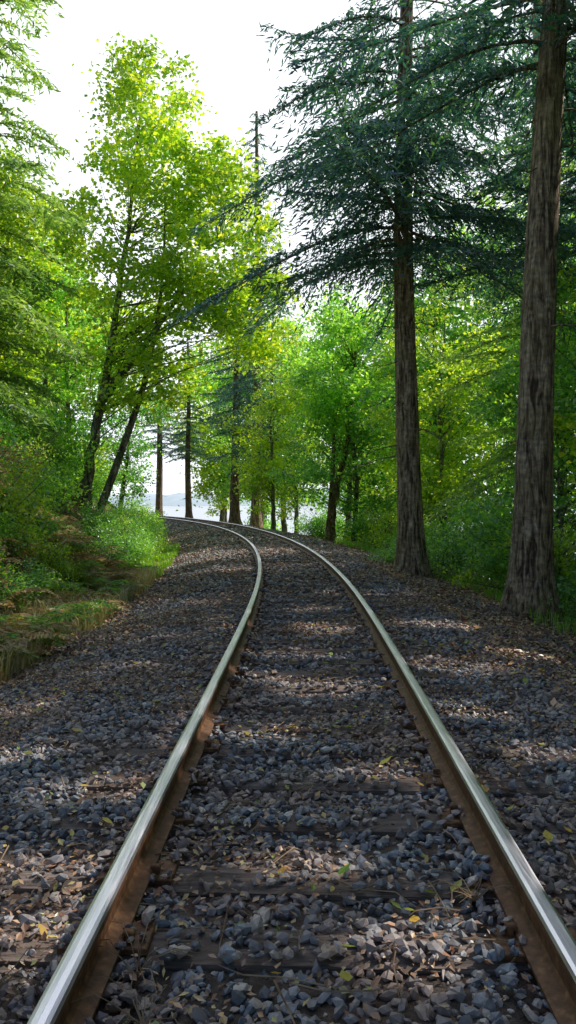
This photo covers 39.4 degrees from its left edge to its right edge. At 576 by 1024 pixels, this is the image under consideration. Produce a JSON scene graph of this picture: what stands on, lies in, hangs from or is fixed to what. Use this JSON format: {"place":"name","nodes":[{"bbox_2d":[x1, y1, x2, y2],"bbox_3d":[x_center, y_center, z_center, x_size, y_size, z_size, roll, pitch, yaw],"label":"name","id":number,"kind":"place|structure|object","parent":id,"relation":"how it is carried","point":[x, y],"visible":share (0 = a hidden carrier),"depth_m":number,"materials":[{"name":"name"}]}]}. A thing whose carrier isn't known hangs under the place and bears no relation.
{"place":"outdoors","nodes":[
{"label":"outdoors","id":0,"kind":"place"},
{"bbox_2d":[0,489,575,1023],"bbox_3d":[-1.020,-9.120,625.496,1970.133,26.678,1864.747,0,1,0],"label":"ground","id":1,"kind":"structure","parent":0,"point":[440,985],"depth_m":3.66,"materials":[{"name":"soil"}]},
{"bbox_2d":[0,546,26,583],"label":"shrub","id":2,"kind":"object","parent":1,"relation":"on","point":[5,573],"visible":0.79,"depth_m":11.02,"materials":[{"name":"green plant"}]},
{"bbox_2d":[0,537,26,600],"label":"dry shrub","id":3,"kind":"object","parent":1,"relation":"on","point":[8,553],"visible":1,"depth_m":10.35,"materials":[{"name":"plant"}]},
{"bbox_2d":[0,556,37,568],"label":"dry fern","id":4,"kind":"object","parent":1,"relation":"on","point":[16,560],"visible":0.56,"depth_m":12.55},
{"bbox_2d":[0,564,38,599],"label":"shrub","id":5,"kind":"object","parent":1,"relation":"on","point":[16,581],"visible":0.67,"depth_m":11.11,"materials":[{"name":"green plant"}]},
{"bbox_2d":[0,496,40,554],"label":"shrub","id":6,"kind":"object","parent":1,"relation":"on","point":[6,526],"visible":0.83,"depth_m":12.64,"materials":[{"name":"green plant"}]},
{"bbox_2d":[0,510,40,557],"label":"shrub","id":7,"kind":"object","parent":1,"relation":"on","point":[13,550],"visible":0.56,"depth_m":12.85,"materials":[{"name":"green plant"}]},
{"bbox_2d":[0,569,42,612],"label":"shrub","id":8,"kind":"object","parent":1,"relation":"on","point":[16,588],"visible":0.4,"depth_m":11.50,"materials":[{"name":"green plant"}]},
{"bbox_2d":[0,393,45,464],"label":"shrub","id":9,"kind":"object","parent":1,"relation":"on","point":[13,430],"visible":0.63,"depth_m":17.14,"materials":[{"name":"green plant"}]},
{"bbox_2d":[0,544,46,562],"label":"dry fern","id":10,"kind":"object","parent":1,"relation":"on","point":[22,552],"visible":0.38,"depth_m":13.47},
{"bbox_2d":[0,398,48,446],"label":"shrub","id":11,"kind":"object","parent":1,"relation":"on","point":[22,425],"visible":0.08,"depth_m":22.85,"materials":[{"name":"green plant"}]},
{"bbox_2d":[0,433,57,489],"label":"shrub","id":12,"kind":"object","parent":1,"relation":"on","point":[9,458],"visible":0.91,"depth_m":13.74,"materials":[{"name":"plant"}]},
{"bbox_2d":[0,587,57,609],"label":"dry fern","id":13,"kind":"object","parent":1,"relation":"on","point":[6,602],"visible":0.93,"depth_m":11.15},
{"bbox_2d":[0,448,62,559],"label":"shrub","id":14,"kind":"object","parent":1,"relation":"on","point":[31,471],"visible":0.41,"depth_m":14.32,"materials":[{"name":"green plant"}]},
{"bbox_2d":[0,145,66,364],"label":"maple tree","id":15,"kind":"object","parent":1,"relation":"on","point":[19,223],"visible":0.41,"depth_m":21.05,"materials":[{"name":"green plant"}]},
{"bbox_2d":[0,468,66,572],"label":"shrub","id":16,"kind":"object","parent":1,"relation":"on","point":[14,503],"visible":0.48,"depth_m":13.36,"materials":[{"name":"green plant"}]},
{"bbox_2d":[0,553,68,607],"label":"shrub","id":17,"kind":"object","parent":1,"relation":"on","point":[36,574],"visible":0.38,"depth_m":12.16,"materials":[{"name":"green plant"}]},
{"bbox_2d":[10,431,63,489],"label":"shrub","id":18,"kind":"object","parent":1,"relation":"on","point":[31,454],"visible":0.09,"depth_m":19.86,"materials":[{"name":"green plant"}]},
{"bbox_2d":[0,624,78,654],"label":"dry fern","id":19,"kind":"object","parent":1,"relation":"on","point":[30,635],"visible":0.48,"depth_m":9.07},
{"bbox_2d":[9,576,72,593],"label":"sword fern","id":20,"kind":"object","parent":1,"relation":"on","point":[54,583],"visible":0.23,"depth_m":12.44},
{"bbox_2d":[0,138,88,410],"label":"maple tree","id":21,"kind":"object","parent":1,"relation":"on","point":[57,312],"visible":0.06,"depth_m":33.91,"materials":[{"name":"green plant"}]},
{"bbox_2d":[1,613,92,655],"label":"dry fern","id":22,"kind":"object","parent":1,"relation":"on","point":[67,626],"visible":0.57,"depth_m":9.42,"materials":[{"name":"plant"}]},
{"bbox_2d":[22,511,71,549],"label":"shrub","id":23,"kind":"object","parent":1,"relation":"on","point":[51,525],"visible":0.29,"depth_m":15.84,"materials":[{"name":"green plant"}]},
{"bbox_2d":[0,0,95,462],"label":"fir tree","id":24,"kind":"object","parent":1,"relation":"on","point":[24,273],"visible":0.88,"depth_m":20.58,"materials":[{"name":"green plant"}]},
{"bbox_2d":[0,150,101,405],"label":"maple tree","id":25,"kind":"object","parent":1,"relation":"on","point":[38,260],"visible":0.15,"depth_m":27.77,"materials":[{"name":"green plant"}]},
{"bbox_2d":[0,610,101,646],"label":"sword fern","id":26,"kind":"object","parent":1,"relation":"on","point":[68,616],"visible":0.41,"depth_m":9.71,"materials":[{"name":"plant"}]},
{"bbox_2d":[27,582,77,597],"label":"sword fern","id":27,"kind":"object","parent":1,"relation":"on","point":[62,586],"visible":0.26,"depth_m":12.92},
{"bbox_2d":[0,437,105,522],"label":"shrub","id":28,"kind":"object","parent":1,"relation":"on","point":[50,488],"visible":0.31,"depth_m":16.61,"materials":[{"name":"green plant"}]},
{"bbox_2d":[23,437,82,489],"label":"shrub","id":29,"kind":"object","parent":1,"relation":"on","point":[64,464],"visible":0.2,"depth_m":22.80,"materials":[{"name":"green plant"}]},
{"bbox_2d":[23,534,91,581],"bbox_3d":[-4.609,1.009,14.911,1.898,1.185,1.342,0,1,-3],"label":"shrub","id":30,"kind":"object","parent":1,"relation":"on","point":[49,561],"visible":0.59,"depth_m":14.80,"materials":[{"name":"green plant"}]},
{"bbox_2d":[14,595,100,616],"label":"dry fern","id":31,"kind":"object","parent":1,"relation":"on","point":[79,601],"visible":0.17,"depth_m":12.00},
{"bbox_2d":[30,542,92,558],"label":"sword fern","id":32,"kind":"object","parent":1,"relation":"on","point":[78,547],"visible":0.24,"depth_m":15.83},
{"bbox_2d":[0,598,123,631],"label":"sword fern","id":33,"kind":"object","parent":1,"relation":"on","point":[96,601],"visible":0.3,"depth_m":11.26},
{"bbox_2d":[5,392,126,489],"bbox_3d":[-7.136,-1.687,23.800,3.923,3.792,3.361,-1,1,-43],"label":"shrub","id":34,"kind":"object","parent":1,"relation":"on","point":[69,440],"visible":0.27,"depth_m":23.75,"materials":[{"name":"green plant"}]},
{"bbox_2d":[38,536,100,556],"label":"dry fern","id":35,"kind":"object","parent":1,"relation":"on","point":[74,540],"visible":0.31,"depth_m":16.15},
{"bbox_2d":[12,225,133,428],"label":"alder tree","id":36,"kind":"object","parent":1,"relation":"on","point":[44,381],"visible":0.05,"depth_m":42.63,"materials":[{"name":"green plant"}]},
{"bbox_2d":[48,559,106,580],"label":"sword fern","id":37,"kind":"object","parent":1,"relation":"on","point":[92,562],"visible":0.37,"depth_m":15.04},
{"bbox_2d":[0,551,158,685],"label":"dry grass","id":38,"kind":"structure","parent":1,"relation":"on","point":[9,664],"depth_m":11.82,"materials":[{"name":"plant"}]},
{"bbox_2d":[10,236,155,442],"bbox_3d":[-8.042,-5.439,31.564,6.177,9.958,7.169,-1,1,-32],"label":"alder tree","id":39,"kind":"object","parent":1,"relation":"on","point":[65,389],"visible":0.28,"depth_m":30.59,"materials":[{"name":"green plant"}]},
{"bbox_2d":[39,592,129,615],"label":"dry fern","id":40,"kind":"object","parent":1,"relation":"on","point":[110,600],"visible":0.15,"depth_m":12.88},
{"bbox_2d":[55,443,125,506],"bbox_3d":[-7.069,-1.070,26.602,3.747,2.889,3.211,1,1,34],"label":"shrub","id":41,"kind":"object","parent":1,"relation":"on","point":[96,483],"visible":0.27,"depth_m":26.36,"materials":[{"name":"green plant"}]},
{"bbox_2d":[56,587,129,599],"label":"sword fern","id":42,"kind":"object","parent":1,"relation":"on","point":[102,590],"visible":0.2,"depth_m":14.00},
{"bbox_2d":[65,550,127,565],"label":"dry fern","id":43,"kind":"object","parent":1,"relation":"on","point":[100,556],"visible":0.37,"depth_m":16.85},
{"bbox_2d":[73,502,121,539],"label":"shrub","id":44,"kind":"object","parent":1,"relation":"on","point":[84,516],"visible":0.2,"depth_m":21.89,"materials":[{"name":"green plant"}]},
{"bbox_2d":[83,438,116,501],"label":"shrub","id":45,"kind":"object","parent":1,"relation":"on","point":[104,447],"visible":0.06,"depth_m":30.74,"materials":[{"name":"green plant"}]},
{"bbox_2d":[74,500,127,541],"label":"shrub","id":46,"kind":"object","parent":1,"relation":"on","point":[99,518],"visible":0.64,"depth_m":21.03,"materials":[{"name":"green plant"}]},
{"bbox_2d":[59,574,148,591],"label":"sword fern","id":47,"kind":"object","parent":1,"relation":"on","point":[113,583],"visible":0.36,"depth_m":14.91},
{"bbox_2d":[60,522,149,569],"bbox_3d":[-4.347,0.858,18.219,2.088,1.280,1.946,0,1,-25],"label":"shrub","id":48,"kind":"object","parent":1,"relation":"on","point":[97,545],"visible":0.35,"depth_m":17.96,"materials":[{"name":"green plant"}]},
{"bbox_2d":[75,564,144,582],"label":"dry fern","id":49,"kind":"object","parent":1,"relation":"on","point":[111,572],"visible":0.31,"depth_m":16.22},
{"bbox_2d":[71,584,152,598],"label":"dry fern","id":50,"kind":"object","parent":1,"relation":"on","point":[110,590],"visible":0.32,"depth_m":14.53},
{"bbox_2d":[95,454,134,504],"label":"shrub","id":51,"kind":"object","parent":1,"relation":"on","point":[120,471],"visible":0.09,"depth_m":31.50,"materials":[{"name":"green plant"}]},
{"bbox_2d":[88,517,154,565],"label":"shrub","id":52,"kind":"object","parent":1,"relation":"on","point":[123,543],"visible":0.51,"depth_m":19.51,"materials":[{"name":"green plant"}]},
{"bbox_2d":[105,497,140,524],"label":"shrub","id":53,"kind":"object","parent":1,"relation":"on","point":[124,511],"visible":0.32,"depth_m":26.95,"materials":[{"name":"green plant"}]},
{"bbox_2d":[65,357,183,505],"bbox_3d":[-7.854,-3.409,35.658,5.570,7.775,6.036,0,1,11],"label":"alder tree","id":54,"kind":"object","parent":1,"relation":"on","point":[127,460],"visible":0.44,"depth_m":35.76,"materials":[{"name":"green plant"}]},
{"bbox_2d":[105,505,159,551],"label":"shrub","id":55,"kind":"object","parent":1,"relation":"on","point":[140,532],"visible":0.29,"depth_m":23.36,"materials":[{"name":"green plant"}]},
{"bbox_2d":[114,496,162,522],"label":"shrub","id":56,"kind":"object","parent":1,"relation":"on","point":[136,505],"visible":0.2,"depth_m":30.16,"materials":[{"name":"green plant"}]},
{"bbox_2d":[124,530,163,561],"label":"shrub","id":57,"kind":"object","parent":1,"relation":"on","point":[147,546],"visible":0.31,"depth_m":22.78,"materials":[{"name":"green plant"}]},
{"bbox_2d":[119,541,179,577],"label":"grass verge","id":58,"kind":"object","parent":1,"relation":"on","point":[173,551],"depth_m":24.34,"materials":[{"name":"plant"}]},
{"bbox_2d":[141,522,173,550],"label":"shrub","id":59,"kind":"object","parent":1,"relation":"on","point":[151,525],"visible":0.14,"depth_m":26.52,"materials":[{"name":"green plant"}]},
{"bbox_2d":[130,338,190,515],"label":"fir tree","id":60,"kind":"object","parent":1,"relation":"on","point":[159,492],"visible":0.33,"depth_m":79.75,"materials":[{"name":"green plant"}]},
{"bbox_2d":[12,30,317,512],"bbox_3d":[-3.855,-6.680,25.123,9.534,15.888,6.084,0,1,0],"label":"bigleaf maple tree","id":61,"kind":"object","parent":1,"relation":"on","point":[164,269],"visible":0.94,"depth_m":24.29,"materials":[{"name":"green plant"}]},
{"bbox_2d":[157,341,217,517],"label":"fir tree","id":62,"kind":"object","parent":1,"relation":"on","point":[186,447],"visible":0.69,"depth_m":66.72,"materials":[{"name":"green plant"}]},
{"bbox_2d":[158,314,246,521],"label":"maple tree","id":63,"kind":"object","parent":1,"relation":"on","point":[213,451],"visible":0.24,"depth_m":72.46,"materials":[{"name":"green plant"}]},
{"bbox_2d":[173,344,251,522],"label":"maple tree","id":64,"kind":"object","parent":1,"relation":"on","point":[209,495],"visible":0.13,"depth_m":74.83,"materials":[{"name":"green plant"}]},
{"bbox_2d":[193,255,281,523],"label":"fir tree","id":65,"kind":"object","parent":1,"relation":"on","point":[234,515],"visible":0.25,"depth_m":53.74,"materials":[{"name":"green plant"}]},
{"bbox_2d":[174,307,329,525],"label":"alder tree","id":66,"kind":"object","parent":1,"relation":"on","point":[217,385],"visible":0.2,"depth_m":63.41,"materials":[{"name":"green plant"}]},
{"bbox_2d":[199,111,307,527],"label":"fir tree","id":67,"kind":"object","parent":1,"relation":"on","point":[255,520],"visible":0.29,"depth_m":49.51,"materials":[{"name":"green plant"}]},
{"bbox_2d":[200,382,310,530],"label":"alder tree","id":68,"kind":"object","parent":1,"relation":"on","point":[267,525],"visible":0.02,"depth_m":110.03,"materials":[{"name":"green plant"}]},
{"bbox_2d":[205,314,329,531],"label":"alder tree","id":69,"kind":"object","parent":1,"relation":"on","point":[283,525],"visible":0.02,"depth_m":62.90,"materials":[{"name":"green plant"}]},
{"bbox_2d":[210,325,328,528],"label":"maple tree","id":70,"kind":"object","parent":1,"relation":"on","point":[274,461],"visible":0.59,"depth_m":45.63,"materials":[{"name":"green plant"}]},
{"bbox_2d":[0,517,575,1023],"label":"gravel ballast","id":71,"kind":"structure","parent":1,"relation":"on","point":[546,869],"depth_m":4.36,"materials":[{"name":"gravel"}]},
{"bbox_2d":[0,638,575,1023],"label":"autumn leaves","id":72,"kind":"object","parent":71,"relation":"on","point":[345,975],"visible":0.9,"depth_m":3.86,"materials":[{"name":"plant"}]},
{"bbox_2d":[0,516,575,1023],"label":"railway track","id":73,"kind":"structure","parent":71,"relation":"on","point":[546,950],"depth_m":3.48,"materials":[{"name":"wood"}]},
{"bbox_2d":[0,594,575,1023],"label":"fallen twigs","id":74,"kind":"object","parent":71,"relation":"on","point":[138,964],"visible":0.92,"depth_m":3.21,"materials":[{"name":"wood"}]},
{"bbox_2d":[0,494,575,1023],"bbox_3d":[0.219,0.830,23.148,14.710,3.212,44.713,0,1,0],"label":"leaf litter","id":75,"kind":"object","parent":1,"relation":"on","point":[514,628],"visible":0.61,"depth_m":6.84,"materials":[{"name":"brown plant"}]},
{"bbox_2d":[230,323,359,532],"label":"maple tree","id":76,"kind":"object","parent":1,"relation":"on","point":[296,509],"visible":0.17,"depth_m":54.12,"materials":[{"name":"green plant"}]},
{"bbox_2d":[285,506,340,537],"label":"shrub","id":77,"kind":"object","parent":1,"relation":"on","point":[316,521],"visible":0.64,"depth_m":49.62,"materials":[{"name":"green plant"}]},
{"bbox_2d":[248,281,394,541],"bbox_3d":[2.113,-4.334,37.994,6.791,12.750,8.984,0,1,-19],"label":"bigleaf maple tree","id":78,"kind":"object","parent":1,"relation":"on","point":[319,412],"visible":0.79,"depth_m":37.12,"materials":[{"name":"green plant"}]},
{"bbox_2d":[297,510,345,540],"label":"shrub","id":79,"kind":"object","parent":1,"relation":"on","point":[324,529],"visible":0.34,"depth_m":49.35,"materials":[{"name":"green plant"}]},
{"bbox_2d":[263,362,429,544],"bbox_3d":[2.667,-2.482,39.041,8.307,9.451,7.665,0,1,-7],"label":"alder tree","id":80,"kind":"object","parent":1,"relation":"on","point":[312,470],"visible":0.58,"depth_m":38.08,"materials":[{"name":"green plant"}]},
{"bbox_2d":[288,297,420,541],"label":"alder tree","id":81,"kind":"object","parent":1,"relation":"on","point":[319,504],"visible":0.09,"depth_m":46.55,"materials":[{"name":"green plant"}]},
{"bbox_2d":[338,506,394,548],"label":"shrub","id":82,"kind":"object","parent":1,"relation":"on","point":[357,528],"visible":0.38,"depth_m":36.53,"materials":[{"name":"green plant"}]},
{"bbox_2d":[161,0,575,577],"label":"douglas fir tree","id":83,"kind":"object","parent":1,"relation":"on","point":[406,253],"visible":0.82,"depth_m":18.53,"materials":[{"name":"green plant"}]},
{"bbox_2d":[356,505,396,550],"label":"shrub","id":84,"kind":"object","parent":1,"relation":"on","point":[381,533],"visible":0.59,"depth_m":31.89,"materials":[{"name":"green plant"}]},
{"bbox_2d":[360,536,396,562],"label":"shrub","id":85,"kind":"object","parent":1,"relation":"on","point":[383,559],"visible":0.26,"depth_m":21.99,"materials":[{"name":"green plant"}]},
{"bbox_2d":[340,284,431,519],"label":"maple tree","id":86,"kind":"object","parent":1,"relation":"on","point":[381,489],"visible":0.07,"depth_m":64.07,"materials":[{"name":"green plant"}]},
{"bbox_2d":[382,519,461,573],"bbox_3d":[3.384,0.961,20.689,2.098,1.776,1.956,0,1,-25],"label":"shrub","id":87,"kind":"object","parent":1,"relation":"on","point":[393,542],"visible":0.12,"depth_m":20.56,"materials":[{"name":"green plant"}]},
{"bbox_2d":[285,0,575,623],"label":"douglas fir tree","id":88,"kind":"object","parent":1,"relation":"on","point":[531,578],"visible":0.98,"depth_m":12.74,"materials":[{"name":"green plant"}]},
{"bbox_2d":[349,251,516,530],"bbox_3d":[7.779,-4.872,40.181,10.622,17.339,8.735,0,1,19],"label":"maple tree","id":89,"kind":"object","parent":1,"relation":"on","point":[387,466],"visible":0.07,"depth_m":39.60,"materials":[{"name":"green plant"}]},
{"bbox_2d":[354,282,519,544],"bbox_3d":[5.679,-2.961,29.549,6.798,11.173,5.591,1,1,30],"label":"maple tree","id":90,"kind":"object","parent":1,"relation":"on","point":[445,475],"visible":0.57,"depth_m":29.23,"materials":[{"name":"green plant"}]},
{"bbox_2d":[387,515,499,583],"bbox_3d":[3.990,1.063,19.264,2.607,1.983,2.798,1,1,41],"label":"shrub","id":91,"kind":"object","parent":1,"relation":"on","point":[441,562],"visible":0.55,"depth_m":19.32,"materials":[{"name":"green plant"}]},
{"bbox_2d":[329,254,570,522],"bbox_3d":[7.075,-4.025,33.230,9.883,14.416,8.515,0,1,-17],"label":"alder tree","id":92,"kind":"object","parent":1,"relation":"on","point":[374,394],"visible":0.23,"depth_m":33.34,"materials":[{"name":"green plant"}]},
{"bbox_2d":[425,515,479,574],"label":"shrub","id":93,"kind":"object","parent":1,"relation":"on","point":[434,538],"visible":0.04,"depth_m":25.09,"materials":[{"name":"green plant"}]},
{"bbox_2d":[334,538,575,638],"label":"grass verge","id":94,"kind":"object","parent":1,"relation":"on","point":[496,597],"depth_m":15.21,"materials":[{"name":"plant"}]},
{"bbox_2d":[428,506,504,581],"bbox_3d":[5.553,1.223,23.931,4.036,2.803,3.761,0,1,-26],"label":"shrub","id":95,"kind":"object","parent":1,"relation":"on","point":[463,546],"visible":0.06,"depth_m":24.11,"materials":[{"name":"green plant"}]},
{"bbox_2d":[416,196,571,527],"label":"alder tree","id":96,"kind":"object","parent":1,"relation":"on","point":[503,305],"visible":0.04,"depth_m":46.67,"materials":[{"name":"green plant"}]},
{"bbox_2d":[414,8,575,461],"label":"douglas fir tree","id":97,"kind":"object","parent":1,"relation":"on","point":[497,182],"visible":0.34,"depth_m":18.74,"materials":[{"name":"green plant"}]},
{"bbox_2d":[420,0,575,544],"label":"fir tree","id":98,"kind":"object","parent":1,"relation":"on","point":[505,455],"visible":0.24,"depth_m":25.23,"materials":[{"name":"green plant"}]},
{"bbox_2d":[431,480,575,607],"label":"shrub","id":99,"kind":"object","parent":1,"relation":"on","point":[482,528],"visible":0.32,"depth_m":16.86,"materials":[{"name":"green plant"}]},
{"bbox_2d":[439,262,575,576],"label":"alder tree","id":100,"kind":"object","parent":1,"relation":"on","point":[564,392],"visible":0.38,"depth_m":21.66,"materials":[{"name":"green plant"}]},
{"bbox_2d":[442,512,575,608],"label":"shrub","id":101,"kind":"object","parent":1,"relation":"on","point":[569,547],"visible":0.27,"depth_m":15.88,"materials":[{"name":"green plant"}]},
{"bbox_2d":[454,534,572,606],"bbox_3d":[4.855,1.315,16.020,2.798,1.760,2.607,1,1,39],"label":"shrub","id":102,"kind":"object","parent":1,"relation":"on","point":[486,563],"visible":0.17,"depth_m":16.05,"materials":[{"name":"green plant"}]},
{"bbox_2d":[476,0,575,363],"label":"fir tree","id":103,"kind":"object","parent":1,"relation":"on","point":[511,164],"visible":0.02,"depth_m":35.85,"materials":[{"name":"green plant"}]},
{"bbox_2d":[496,150,575,541],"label":"maple tree","id":104,"kind":"object","parent":1,"relation":"on","point":[561,332],"visible":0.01,"depth_m":36.66,"materials":[{"name":"green plant"}]},
{"bbox_2d":[525,213,575,542],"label":"alder tree","id":105,"kind":"object","parent":1,"relation":"on","point":[567,337],"visible":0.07,"depth_m":23.94,"materials":[{"name":"green plant"}]},
{"bbox_2d":[528,541,575,623],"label":"shrub","id":106,"kind":"object","parent":1,"relation":"on","point":[566,591],"visible":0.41,"depth_m":12.80,"materials":[{"name":"green plant"}]},
{"bbox_2d":[553,233,575,496],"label":"maple tree","id":107,"kind":"object","parent":1,"relation":"on","point":[567,424],"visible":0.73,"depth_m":18.87,"materials":[{"name":"green plant"}]},
{"bbox_2d":[0,0,575,496],"label":"sky","id":108,"kind":"structure","parent":0,"point":[234,76],"materials":[{"name":"white"}]},
{"bbox_2d":[108,490,572,504],"bbox_3d":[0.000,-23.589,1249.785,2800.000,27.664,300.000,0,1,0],"label":"hills","id":109,"kind":"structure","parent":0,"point":[175,499],"depth_m":1133.48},
{"bbox_2d":[117,505,575,578],"bbox_3d":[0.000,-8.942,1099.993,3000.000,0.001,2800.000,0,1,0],"label":"water","id":110,"kind":"structure","parent":0,"point":[198,512],"depth_m":464.99,"materials":[{"name":"blue liquid"}]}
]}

